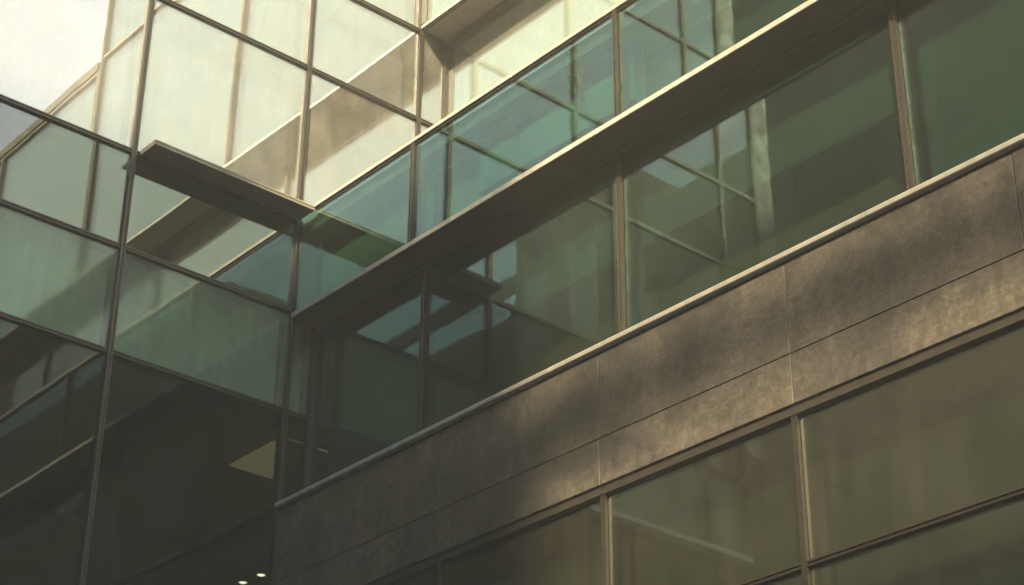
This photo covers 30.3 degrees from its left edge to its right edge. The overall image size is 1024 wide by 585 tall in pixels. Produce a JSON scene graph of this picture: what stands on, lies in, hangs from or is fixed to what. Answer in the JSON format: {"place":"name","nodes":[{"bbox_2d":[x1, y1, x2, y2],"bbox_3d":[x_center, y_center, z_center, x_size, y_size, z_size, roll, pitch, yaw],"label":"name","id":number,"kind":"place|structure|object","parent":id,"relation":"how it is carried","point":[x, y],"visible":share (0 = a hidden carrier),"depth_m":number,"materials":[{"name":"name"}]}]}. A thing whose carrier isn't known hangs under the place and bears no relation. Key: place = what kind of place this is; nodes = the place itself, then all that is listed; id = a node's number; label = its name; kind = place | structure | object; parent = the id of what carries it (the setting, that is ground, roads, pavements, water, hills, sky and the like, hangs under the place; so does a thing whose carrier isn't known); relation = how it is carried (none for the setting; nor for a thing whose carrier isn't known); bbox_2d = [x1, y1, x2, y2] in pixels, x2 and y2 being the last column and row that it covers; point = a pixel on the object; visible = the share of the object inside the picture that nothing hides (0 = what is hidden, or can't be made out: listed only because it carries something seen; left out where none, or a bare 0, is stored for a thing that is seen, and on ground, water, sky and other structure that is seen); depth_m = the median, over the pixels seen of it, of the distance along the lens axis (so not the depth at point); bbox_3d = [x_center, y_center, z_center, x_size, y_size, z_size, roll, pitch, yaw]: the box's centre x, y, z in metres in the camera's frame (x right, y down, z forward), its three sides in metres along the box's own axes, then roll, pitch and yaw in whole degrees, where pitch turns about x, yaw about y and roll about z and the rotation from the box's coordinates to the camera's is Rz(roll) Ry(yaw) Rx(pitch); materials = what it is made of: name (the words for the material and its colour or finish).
{"place":"outdoors","nodes":[
{"label":"outdoors","id":0,"kind":"place"},
{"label":"ground","id":1,"kind":"structure","parent":0,"visible":0},
{"bbox_2d":[0,0,524,584],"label":"office building","id":2,"kind":"structure","parent":1,"relation":"on","point":[154,350],"depth_m":29.79,"materials":[{"name":"glass"}]},
{"bbox_2d":[0,317,105,584],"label":"window pane","id":3,"kind":"structure","parent":2,"relation":"in","point":[51,385],"depth_m":27.27,"materials":[{"name":"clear glass"}]},
{"bbox_2d":[0,0,133,142],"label":"window pane","id":4,"kind":"object","parent":2,"relation":"attached to","point":[67,60],"visible":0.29,"depth_m":30.64,"materials":[{"name":"clear glass"}]},
{"bbox_2d":[86,356,281,584],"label":"window pane","id":5,"kind":"structure","parent":2,"relation":"in","point":[188,476],"depth_m":28.68,"materials":[{"name":"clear glass"}]},
{"bbox_2d":[126,20,290,191],"bbox_3d":[-5.124,-2.997,32.291,3.080,2.795,0.030,23,-36,-35],"label":"window pane","id":6,"kind":"object","parent":2,"relation":"attached to","point":[208,105],"visible":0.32,"depth_m":32.39,"materials":[{"name":"clear glass"}]},
{"bbox_2d":[172,0,297,56],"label":"window pane","id":7,"kind":"object","parent":2,"relation":"attached to","point":[271,23],"visible":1,"depth_m":33.86,"materials":[{"name":"clear glass"}]},
{"bbox_2d":[283,415,305,498],"bbox_3d":[-3.506,3.816,29.638,0.440,4.080,0.027,23,-36,-35],"label":"window pane","id":8,"kind":"structure","parent":2,"relation":"in","point":[294,458],"depth_m":30.28,"materials":[{"name":"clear glass"}]},
{"bbox_2d":[300,0,405,107],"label":"window pane","id":9,"kind":"object","parent":2,"relation":"attached to","point":[358,48],"visible":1,"depth_m":35.37,"materials":[{"name":"clear glass"}]},
{"bbox_2d":[274,0,1023,584],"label":"office building","id":10,"kind":"structure","parent":1,"relation":"on","point":[868,282],"depth_m":24.67,"materials":[{"name":"stone"}]},
{"bbox_2d":[327,282,420,476],"bbox_3d":[-2.073,1.646,29.912,0.030,3.385,2.740,23,-36,-35],"label":"window pane","id":11,"kind":"object","parent":10,"relation":"attached to","point":[374,386],"visible":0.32,"depth_m":30.19,"materials":[{"name":"teal glass"}]},
{"bbox_2d":[320,172,435,295],"bbox_3d":[-2.223,-0.797,30.937,0.030,1.755,3.040,23,-36,-35],"label":"window pane","id":12,"kind":"object","parent":10,"relation":"attached to","point":[371,238],"visible":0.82,"depth_m":31.10,"materials":[{"name":"green glass"}]},
{"bbox_2d":[441,169,617,354],"bbox_3d":[0.311,-0.471,27.940,0.030,1.515,4.240,23,-36,-35],"label":"window pane","id":13,"kind":"object","parent":10,"relation":"attached to","point":[558,247],"visible":1,"depth_m":27.95,"materials":[{"name":"teal glass"}]},
{"bbox_2d":[454,0,634,123],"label":"window pane","id":14,"kind":"object","parent":10,"relation":"attached to","point":[511,41],"visible":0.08,"depth_m":34.82,"materials":[{"name":"glass"}]},
{"bbox_2d":[446,46,645,218],"bbox_3d":[0.431,-2.156,28.398,0.030,1.755,4.470,23,-36,-35],"label":"window pane","id":15,"kind":"object","parent":10,"relation":"attached to","point":[463,184],"visible":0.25,"depth_m":29.52,"materials":[{"name":"green glass"}]},
{"bbox_2d":[479,43,634,195],"bbox_3d":[0.622,-2.624,28.108,0.030,1.205,3.400,23,-36,-35],"label":"window pane","id":16,"kind":"object","parent":10,"relation":"attached to","point":[569,112],"visible":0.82,"depth_m":28.10,"materials":[{"name":"teal glass"}]},
{"bbox_2d":[492,531,630,584],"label":"window pane","id":17,"kind":"object","parent":10,"relation":"attached to","point":[581,567],"depth_m":24.56,"materials":[{"name":"green glass"}]},
{"bbox_2d":[647,0,739,56],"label":"roller blind","id":18,"kind":"object","parent":10,"relation":"attached to","point":[682,24],"visible":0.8,"depth_m":26.38,"materials":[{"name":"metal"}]},
{"bbox_2d":[652,0,807,92],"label":"window pane","id":19,"kind":"object","parent":10,"relation":"attached to","point":[728,28],"visible":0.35,"depth_m":26.03,"materials":[{"name":"green glass"}]},
{"bbox_2d":[635,456,831,584],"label":"window pane","id":20,"kind":"object","parent":10,"relation":"attached to","point":[745,533],"depth_m":22.56,"materials":[{"name":"clear glass"}]},
{"bbox_2d":[638,12,897,247],"bbox_3d":[3.330,-2.115,24.868,0.030,1.515,4.700,23,-36,-35],"label":"window pane","id":21,"kind":"object","parent":10,"relation":"attached to","point":[837,92],"visible":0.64,"depth_m":24.80,"materials":[{"name":"teal glass"}]},
{"bbox_2d":[828,376,1023,584],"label":"window pane","id":22,"kind":"object","parent":10,"relation":"attached to","point":[967,451],"visible":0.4,"depth_m":20.39,"materials":[{"name":"clear glass"}]},
{"bbox_2d":[911,0,1023,177],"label":"window pane","id":23,"kind":"object","parent":10,"relation":"attached to","point":[971,59],"visible":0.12,"depth_m":22.32,"materials":[{"name":"teal glass"}]}
]}

